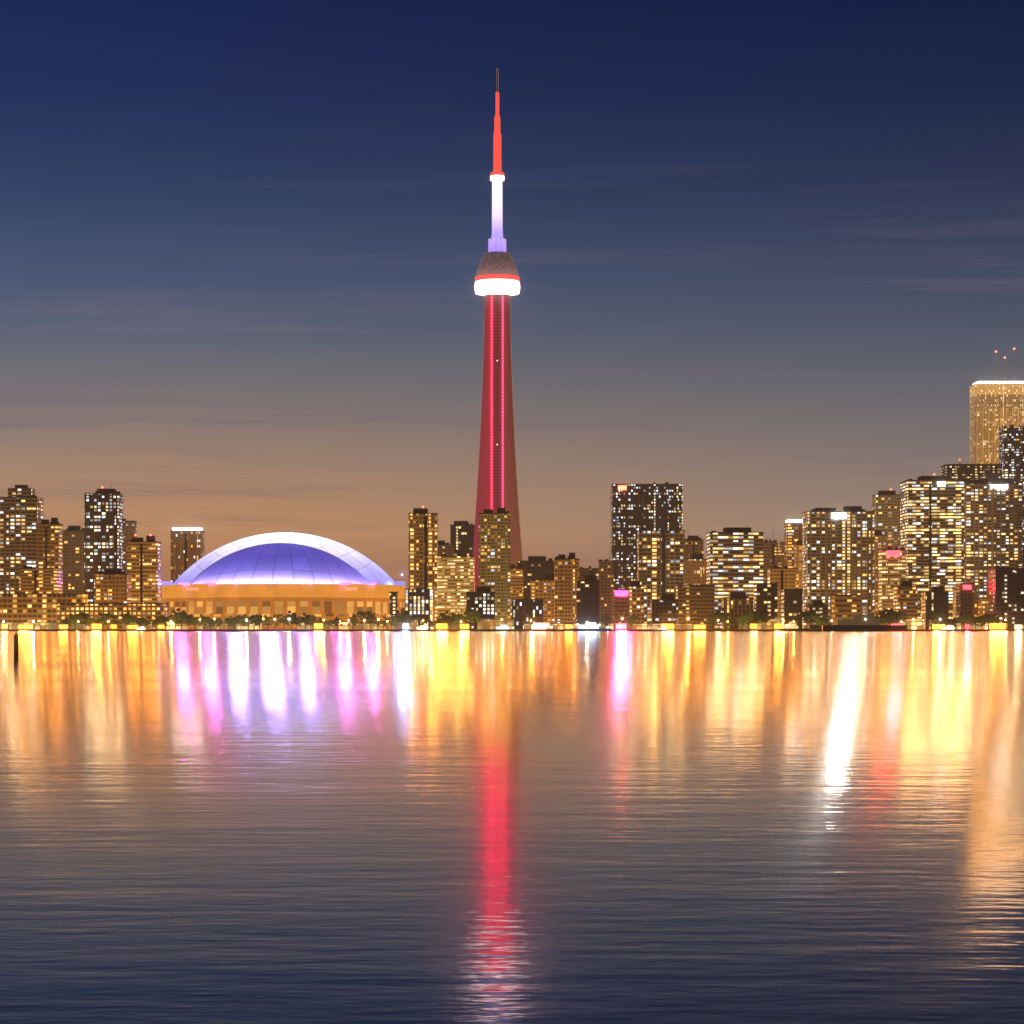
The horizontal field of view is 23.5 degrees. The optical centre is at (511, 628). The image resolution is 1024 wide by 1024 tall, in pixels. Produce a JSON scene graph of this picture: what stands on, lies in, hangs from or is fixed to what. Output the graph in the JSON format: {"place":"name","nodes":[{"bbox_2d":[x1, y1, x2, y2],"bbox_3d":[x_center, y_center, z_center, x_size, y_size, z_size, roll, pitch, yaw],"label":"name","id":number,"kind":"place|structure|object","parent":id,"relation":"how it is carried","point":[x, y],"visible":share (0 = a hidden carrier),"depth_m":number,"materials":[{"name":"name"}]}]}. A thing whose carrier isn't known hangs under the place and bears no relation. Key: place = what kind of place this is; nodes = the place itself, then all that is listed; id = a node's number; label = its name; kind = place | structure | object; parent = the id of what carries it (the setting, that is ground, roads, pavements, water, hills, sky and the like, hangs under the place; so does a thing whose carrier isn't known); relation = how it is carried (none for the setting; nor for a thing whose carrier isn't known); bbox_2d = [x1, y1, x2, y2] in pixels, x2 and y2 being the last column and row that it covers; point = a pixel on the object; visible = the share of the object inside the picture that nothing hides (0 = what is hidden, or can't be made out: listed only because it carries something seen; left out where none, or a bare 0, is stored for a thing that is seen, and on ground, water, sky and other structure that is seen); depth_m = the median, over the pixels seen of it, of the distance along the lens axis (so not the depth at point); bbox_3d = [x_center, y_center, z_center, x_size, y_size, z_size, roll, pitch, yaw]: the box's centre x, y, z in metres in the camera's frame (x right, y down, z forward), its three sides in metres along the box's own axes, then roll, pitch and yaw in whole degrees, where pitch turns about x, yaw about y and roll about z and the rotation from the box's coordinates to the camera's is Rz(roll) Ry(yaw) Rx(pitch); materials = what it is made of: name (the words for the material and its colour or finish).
{"place":"outdoors","nodes":[
{"label":"outdoors","id":0,"kind":"place"},
{"bbox_2d":[0,485,42,592],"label":"tower","id":1,"kind":"structure","parent":0,"point":[21,511],"depth_m":2150.00,"materials":[{"name":"brown"}]},
{"bbox_2d":[18,566,62,592],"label":"building","id":2,"kind":"structure","parent":0,"point":[40,580],"depth_m":2040.00,"materials":[{"name":"brown concrete"}]},
{"bbox_2d":[0,593,87,622],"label":"building","id":3,"kind":"structure","parent":0,"point":[28,607],"depth_m":2000.00,"materials":[{"name":"brown"}]},
{"bbox_2d":[36,518,62,568],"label":"tower","id":4,"kind":"structure","parent":0,"point":[49,544],"depth_m":2100.00,"materials":[{"name":"brown concrete"}]},
{"bbox_2d":[63,526,83,593],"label":"tower","id":5,"kind":"structure","parent":0,"point":[73,559],"depth_m":2300.00,"materials":[{"name":"brown"}]},
{"bbox_2d":[84,484,123,602],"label":"tower","id":6,"kind":"structure","parent":0,"point":[103,528],"depth_m":2220.00,"materials":[{"name":"grey"}]},
{"bbox_2d":[56,603,167,628],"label":"building","id":7,"kind":"structure","parent":0,"point":[148,611],"depth_m":1990.00,"materials":[{"name":"brown"}]},
{"bbox_2d":[94,566,131,602],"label":"building","id":8,"kind":"structure","parent":0,"point":[112,585],"depth_m":2050.00,"materials":[{"name":"brown concrete"}]},
{"bbox_2d":[123,519,136,573],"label":"tower","id":9,"kind":"structure","parent":0,"point":[129,530],"depth_m":2350.00,"materials":[{"name":"brown concrete"}]},
{"bbox_2d":[127,534,161,602],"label":"tower","id":10,"kind":"structure","parent":0,"point":[143,563],"depth_m":2100.00,"materials":[{"name":"brown concrete"}]},
{"bbox_2d":[170,528,204,582],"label":"tower","id":11,"kind":"structure","parent":0,"point":[187,548],"depth_m":2750.00,"materials":[{"name":"brown concrete"}]},
{"bbox_2d":[389,592,397,615],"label":"building","id":12,"kind":"structure","parent":0,"point":[393,602],"depth_m":2040.00,"materials":[{"name":"grey"}]},
{"bbox_2d":[404,589,433,628],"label":"building","id":13,"kind":"structure","parent":0,"point":[418,602],"depth_m":2000.00,"materials":[{"name":"grey"}]},
{"bbox_2d":[408,506,439,622],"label":"tower","id":14,"kind":"structure","parent":0,"point":[423,548],"depth_m":2150.00,"materials":[{"name":"brown concrete"}]},
{"bbox_2d":[438,540,453,555],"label":"building","id":15,"kind":"structure","parent":0,"point":[447,549],"depth_m":2600.00,"materials":[{"name":"brown"}]},
{"bbox_2d":[438,554,474,622],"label":"building","id":16,"kind":"structure","parent":0,"point":[456,578],"depth_m":2220.00,"materials":[{"name":"grey"}]},
{"bbox_2d":[450,521,474,555],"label":"building","id":17,"kind":"structure","parent":0,"point":[462,536],"depth_m":2750.00,"materials":[{"name":"grey"}]},
{"bbox_2d":[466,586,495,628],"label":"building","id":18,"kind":"structure","parent":0,"point":[482,599],"depth_m":2000.00,"materials":[{"name":"grey"}]},
{"bbox_2d":[478,507,510,618],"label":"tower","id":19,"kind":"structure","parent":0,"point":[494,551],"depth_m":2160.00,"materials":[{"name":"brown concrete"}]},
{"bbox_2d":[472,69,521,591],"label":"concrete tower","id":20,"kind":"structure","parent":0,"point":[497,284],"depth_m":2489.61,"materials":[{"name":"red concrete"}]},
{"bbox_2d":[0,631,1023,1023],"bbox_3d":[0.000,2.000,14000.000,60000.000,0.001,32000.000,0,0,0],"label":"lake water","id":21,"kind":"structure","parent":0,"point":[510,827],"depth_m":24.75,"materials":[{"name":"blue liquid"}]},
{"bbox_2d":[13,633,18,658],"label":"marker pile","id":22,"kind":"object","parent":21,"relation":"in","point":[16,652],"visible":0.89,"depth_m":159.87,"materials":[{"name":"brown wood"}]},
{"bbox_2d":[492,619,516,630],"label":"boat","id":23,"kind":"object","parent":21,"relation":"on","point":[503,628],"visible":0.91,"depth_m":1867.25,"materials":[{"name":"grey"}]},
{"bbox_2d":[527,623,555,630],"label":"boat","id":24,"kind":"object","parent":21,"relation":"on","point":[539,626],"visible":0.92,"depth_m":1865.90,"materials":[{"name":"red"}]},
{"bbox_2d":[572,623,610,630],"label":"boat","id":25,"kind":"object","parent":21,"relation":"on","point":[590,627],"visible":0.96,"depth_m":1863.55,"materials":[{"name":"blue"}]},
{"bbox_2d":[777,616,807,630],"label":"work boat","id":26,"kind":"object","parent":21,"relation":"on","point":[791,627],"visible":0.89,"depth_m":1865.90,"materials":[{"name":"yellow"}]},
{"bbox_2d":[822,615,906,630],"bbox_3d":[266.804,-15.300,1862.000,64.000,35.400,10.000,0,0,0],"label":"boat","id":27,"kind":"object","parent":21,"relation":"on","point":[862,623],"visible":0.94,"depth_m":1858.50,"materials":[{"name":"black"}]},
{"bbox_2d":[938,614,961,630],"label":"yacht","id":28,"kind":"object","parent":21,"relation":"on","point":[949,628],"visible":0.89,"depth_m":1868.42,"materials":[{"name":"grey"}]},
{"bbox_2d":[0,629,1023,630],"bbox_3d":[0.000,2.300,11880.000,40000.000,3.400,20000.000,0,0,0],"label":"seawall","id":29,"kind":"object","parent":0,"point":[447,629],"depth_m":1880.00,"materials":[{"name":"concrete"}]},
{"bbox_2d":[66,614,83,624],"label":"tree","id":30,"kind":"object","parent":29,"relation":"on","point":[75,617],"visible":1,"depth_m":1941.96,"materials":[{"name":"green plant"}]},
{"bbox_2d":[98,612,117,628],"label":"tree","id":31,"kind":"object","parent":29,"relation":"on","point":[104,618],"visible":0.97,"depth_m":1942.71,"materials":[{"name":"green plant"}]},
{"bbox_2d":[116,611,140,624],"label":"tree","id":32,"kind":"object","parent":29,"relation":"on","point":[128,618],"visible":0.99,"depth_m":1938.88,"materials":[{"name":"green plant"}]},
{"bbox_2d":[153,613,170,625],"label":"tree","id":33,"kind":"object","parent":29,"relation":"on","point":[163,619],"visible":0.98,"depth_m":1930.32,"materials":[{"name":"green plant"}]},
{"bbox_2d":[171,608,191,628],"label":"tree","id":34,"kind":"object","parent":29,"relation":"on","point":[175,617],"visible":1,"depth_m":1941.21,"materials":[{"name":"green plant"}]},
{"bbox_2d":[187,615,202,625],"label":"tree","id":35,"kind":"object","parent":29,"relation":"on","point":[195,621],"visible":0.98,"depth_m":1929.08,"materials":[{"name":"green plant"}]},
{"bbox_2d":[234,614,247,628],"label":"tree","id":36,"kind":"object","parent":29,"relation":"on","point":[242,618],"visible":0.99,"depth_m":1933.15,"materials":[{"name":"green plant"}]},
{"bbox_2d":[246,614,261,628],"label":"tree","id":37,"kind":"object","parent":29,"relation":"on","point":[255,619],"visible":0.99,"depth_m":1931.85,"materials":[{"name":"green plant"}]},
{"bbox_2d":[162,532,405,628],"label":"domed stadium","id":38,"kind":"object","parent":29,"relation":"on","point":[292,561],"depth_m":2310.31,"materials":[{"name":"grey concrete"}]},
{"bbox_2d":[295,613,312,628],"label":"tree","id":39,"kind":"object","parent":29,"relation":"on","point":[302,620],"visible":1,"depth_m":1932.53,"materials":[{"name":"green plant"}]},
{"bbox_2d":[352,610,371,628],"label":"tree","id":40,"kind":"object","parent":29,"relation":"on","point":[360,615],"visible":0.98,"depth_m":1934.71,"materials":[{"name":"green plant"}]},
{"bbox_2d":[360,611,381,628],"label":"tree","id":41,"kind":"object","parent":29,"relation":"on","point":[371,618],"visible":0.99,"depth_m":1928.80,"materials":[{"name":"green plant"}]},
{"bbox_2d":[390,615,404,628],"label":"tree","id":42,"kind":"object","parent":29,"relation":"on","point":[395,620],"visible":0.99,"depth_m":1922.70,"materials":[{"name":"green plant"}]},
{"bbox_2d":[396,608,419,623],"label":"tree","id":43,"kind":"object","parent":29,"relation":"on","point":[408,617],"visible":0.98,"depth_m":1930.17,"materials":[{"name":"green plant"}]},
{"bbox_2d":[437,611,454,622],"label":"tree","id":44,"kind":"object","parent":29,"relation":"on","point":[444,618],"visible":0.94,"depth_m":1929.88,"materials":[{"name":"green plant"}]},
{"bbox_2d":[451,612,462,624],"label":"tree","id":45,"kind":"object","parent":29,"relation":"on","point":[458,618],"visible":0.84,"depth_m":1958.49,"materials":[{"name":"green plant"}]},
{"bbox_2d":[462,606,480,628],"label":"tree","id":46,"kind":"object","parent":29,"relation":"on","point":[472,615],"visible":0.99,"depth_m":1942.88,"materials":[{"name":"green plant"}]},
{"bbox_2d":[1,618,987,628],"bbox_3d":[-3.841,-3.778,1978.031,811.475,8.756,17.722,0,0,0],"label":"promenade frontage","id":47,"kind":"object","parent":29,"relation":"on","point":[915,623],"visible":0.4,"depth_m":1971.77,"materials":[{"name":"brown"}]},
{"bbox_2d":[598,614,612,627],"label":"tree","id":48,"kind":"object","parent":29,"relation":"on","point":[606,619],"visible":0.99,"depth_m":1949.85,"materials":[{"name":"green plant"}]},
{"bbox_2d":[625,613,639,628],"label":"tree","id":49,"kind":"object","parent":29,"relation":"on","point":[630,619],"visible":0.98,"depth_m":1938.76,"materials":[{"name":"green plant"}]},
{"bbox_2d":[706,615,719,625],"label":"tree","id":50,"kind":"object","parent":29,"relation":"on","point":[714,620],"visible":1,"depth_m":1931.96,"materials":[{"name":"green plant"}]},
{"bbox_2d":[709,608,727,628],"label":"tree","id":51,"kind":"object","parent":29,"relation":"on","point":[721,616],"visible":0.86,"depth_m":1950.44,"materials":[{"name":"green plant"}]},
{"bbox_2d":[745,609,761,623],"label":"tree","id":52,"kind":"object","parent":29,"relation":"on","point":[749,616],"visible":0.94,"depth_m":1936.90,"materials":[{"name":"green plant"}]},
{"bbox_2d":[752,606,771,628],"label":"tree","id":53,"kind":"object","parent":29,"relation":"on","point":[763,616],"visible":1,"depth_m":1933.29,"materials":[{"name":"green plant"}]},
{"bbox_2d":[797,610,814,628],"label":"tree","id":54,"kind":"object","parent":29,"relation":"on","point":[805,615],"visible":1,"depth_m":1948.96,"materials":[{"name":"green plant"}]},
{"bbox_2d":[808,612,822,628],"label":"tree","id":55,"kind":"object","parent":29,"relation":"on","point":[816,618],"visible":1,"depth_m":1945.16,"materials":[{"name":"green plant"}]},
{"bbox_2d":[876,609,895,624],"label":"tree","id":56,"kind":"object","parent":29,"relation":"on","point":[882,616],"visible":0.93,"depth_m":1944.94,"materials":[{"name":"green plant"}]},
{"bbox_2d":[884,608,905,623],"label":"tree","id":57,"kind":"object","parent":29,"relation":"on","point":[897,617],"visible":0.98,"depth_m":1948.21,"materials":[{"name":"green plant"}]},
{"bbox_2d":[930,612,948,624],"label":"tree","id":58,"kind":"object","parent":29,"relation":"on","point":[943,618],"visible":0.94,"depth_m":1928.13,"materials":[{"name":"green plant"}]},
{"bbox_2d":[961,614,975,624],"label":"tree","id":59,"kind":"object","parent":29,"relation":"on","point":[969,620],"visible":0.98,"depth_m":1924.73,"materials":[{"name":"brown plant"}]},
{"bbox_2d":[977,613,996,623],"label":"tree","id":60,"kind":"object","parent":29,"relation":"on","point":[988,618],"visible":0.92,"depth_m":1937.79,"materials":[{"name":"green plant"}]},
{"bbox_2d":[988,566,1023,628],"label":"building","id":61,"kind":"structure","parent":29,"relation":"on","point":[1006,593],"depth_m":1960.00,"materials":[{"name":"grey"}]},
{"bbox_2d":[0,0,1023,602],"label":"sky","id":62,"kind":"structure","parent":0,"point":[767,256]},
{"bbox_2d":[510,562,523,618],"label":"tower","id":63,"kind":"structure","parent":0,"point":[516,582],"depth_m":2250.00,"materials":[{"name":"brown concrete"}]},
{"bbox_2d":[512,599,543,628],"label":"building","id":64,"kind":"structure","parent":0,"point":[526,610],"depth_m":2045.66,"materials":[{"name":"grey"}]},
{"bbox_2d":[518,556,553,598],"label":"building","id":65,"kind":"structure","parent":0,"point":[537,567],"depth_m":2350.00,"materials":[{"name":"grey"}]},
{"bbox_2d":[530,575,553,622],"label":"building","id":66,"kind":"structure","parent":0,"point":[542,589],"depth_m":2200.00,"materials":[{"name":"brown concrete"}]},
{"bbox_2d":[554,553,579,622],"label":"tower","id":67,"kind":"structure","parent":0,"point":[566,573],"depth_m":2100.00,"materials":[{"name":"brown concrete"}]},
{"bbox_2d":[575,575,599,622],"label":"building","id":68,"kind":"structure","parent":0,"point":[587,599],"depth_m":2000.98,"materials":[{"name":"grey"}]},
{"bbox_2d":[579,566,598,580],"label":"building","id":69,"kind":"structure","parent":0,"point":[589,570],"depth_m":2500.00,"materials":[{"name":"brown"}]},
{"bbox_2d":[598,548,613,622],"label":"tower","id":70,"kind":"structure","parent":0,"point":[605,583],"depth_m":2450.00,"materials":[{"name":"brown"}]},
{"bbox_2d":[612,589,629,628],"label":"building","id":71,"kind":"structure","parent":0,"point":[621,603],"depth_m":2010.00,"materials":[{"name":"brown"}]},
{"bbox_2d":[623,581,643,622],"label":"building","id":72,"kind":"structure","parent":0,"point":[636,598],"depth_m":2041.18,"materials":[{"name":"brown concrete"}]},
{"bbox_2d":[611,482,682,588],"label":"tower","id":73,"kind":"structure","parent":0,"point":[635,508],"depth_m":2650.00,"materials":[{"name":"grey"}]},
{"bbox_2d":[637,528,684,622],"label":"tower","id":74,"kind":"structure","parent":0,"point":[660,562],"depth_m":2220.00,"materials":[{"name":"brown"}]},
{"bbox_2d":[650,594,677,622],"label":"building","id":75,"kind":"structure","parent":0,"point":[664,609],"depth_m":1995.04,"materials":[{"name":"grey"}]},
{"bbox_2d":[685,536,703,558],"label":"tower","id":76,"kind":"structure","parent":0,"point":[694,544],"depth_m":2550.00,"materials":[{"name":"brown"}]},
{"bbox_2d":[675,585,714,628],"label":"building","id":77,"kind":"structure","parent":0,"point":[696,604],"depth_m":2005.08,"materials":[{"name":"brown"}]},
{"bbox_2d":[685,554,706,584],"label":"building","id":78,"kind":"structure","parent":0,"point":[695,569],"depth_m":2400.00,"materials":[{"name":"brown concrete"}]},
{"bbox_2d":[706,527,763,628],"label":"tower","id":79,"kind":"structure","parent":0,"point":[734,559],"depth_m":2160.00,"materials":[{"name":"brown"}]},
{"bbox_2d":[721,592,753,628],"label":"building","id":80,"kind":"structure","parent":0,"point":[735,604],"depth_m":2004.34,"materials":[{"name":"brown"}]},
{"bbox_2d":[753,583,777,617],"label":"building","id":81,"kind":"structure","parent":0,"point":[765,594],"depth_m":1994.56,"materials":[{"name":"grey"}]},
{"bbox_2d":[763,539,783,582],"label":"building","id":82,"kind":"structure","parent":0,"point":[773,553],"depth_m":2550.00,"materials":[{"name":"brown"}]},
{"bbox_2d":[767,565,796,622],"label":"building","id":83,"kind":"structure","parent":0,"point":[784,577],"depth_m":2100.00,"materials":[{"name":"brown concrete"}]},
{"bbox_2d":[781,589,802,628],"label":"building","id":84,"kind":"structure","parent":0,"point":[791,603],"depth_m":2011.42,"materials":[{"name":"grey"}]},
{"bbox_2d":[784,520,801,567],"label":"building","id":85,"kind":"structure","parent":0,"point":[792,532],"depth_m":2480.00,"materials":[{"name":"gold metal"}]},
{"bbox_2d":[794,540,801,588],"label":"tower","id":86,"kind":"structure","parent":0,"point":[798,555],"depth_m":2300.00,"materials":[{"name":"brown concrete"}]},
{"bbox_2d":[806,600,827,628],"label":"building","id":87,"kind":"structure","parent":0,"point":[818,606],"depth_m":1991.60,"materials":[{"name":"grey"}]},
{"bbox_2d":[802,506,874,628],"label":"tower","id":88,"kind":"structure","parent":0,"point":[837,552],"depth_m":2230.00,"materials":[{"name":"brown"}]},
{"bbox_2d":[831,595,860,624],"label":"building","id":89,"kind":"structure","parent":0,"point":[846,606],"depth_m":1990.63,"materials":[{"name":"brown"}]},
{"bbox_2d":[874,530,886,615],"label":"building","id":90,"kind":"structure","parent":0,"point":[879,540],"depth_m":2500.00,"materials":[{"name":"brown concrete"}]},
{"bbox_2d":[872,489,899,548],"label":"tower","id":91,"kind":"structure","parent":0,"point":[886,506],"depth_m":2650.00,"materials":[{"name":"brown concrete"}]},
{"bbox_2d":[878,537,905,610],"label":"tower","id":92,"kind":"structure","parent":0,"point":[891,567],"depth_m":2100.00,"materials":[{"name":"brown"}]},
{"bbox_2d":[893,581,917,617],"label":"building","id":93,"kind":"structure","parent":0,"point":[904,596],"depth_m":2047.37,"materials":[{"name":"brown concrete"}]},
{"bbox_2d":[900,474,964,618],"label":"tower","id":94,"kind":"structure","parent":0,"point":[932,525],"depth_m":2280.00,"materials":[{"name":"brown"}]},
{"bbox_2d":[921,586,948,628],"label":"building","id":95,"kind":"structure","parent":0,"point":[935,599],"depth_m":2031.28,"materials":[{"name":"grey"}]},
{"bbox_2d":[955,583,973,617],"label":"building","id":96,"kind":"structure","parent":0,"point":[964,598],"depth_m":2005.00,"materials":[{"name":"brown"}]},
{"bbox_2d":[952,588,976,618],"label":"building","id":97,"kind":"structure","parent":0,"point":[954,602],"depth_m":2042.20,"materials":[{"name":"brown"}]},
{"bbox_2d":[941,459,1002,482],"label":"tower","id":98,"kind":"structure","parent":0,"point":[967,472],"depth_m":2950.00,"materials":[{"name":"grey"}]},
{"bbox_2d":[978,597,987,615],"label":"building","id":99,"kind":"structure","parent":0,"point":[983,606],"depth_m":2015.12,"materials":[{"name":"brown"}]},
{"bbox_2d":[964,478,1022,616],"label":"tower","id":100,"kind":"structure","parent":0,"point":[993,524],"depth_m":2330.00,"materials":[{"name":"brown"}]},
{"bbox_2d":[969,348,1023,463],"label":"tower","id":101,"kind":"structure","parent":0,"point":[995,405],"depth_m":3300.00,"materials":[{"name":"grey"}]},
{"bbox_2d":[988,623,1004,628],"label":"pavilion","id":102,"kind":"structure","parent":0,"point":[996,625],"depth_m":1897.06,"materials":[{"name":"yellow"}]},
{"bbox_2d":[999,425,1023,567],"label":"tower","id":103,"kind":"structure","parent":0,"point":[1011,448],"depth_m":3100.00,"materials":[{"name":"grey"}]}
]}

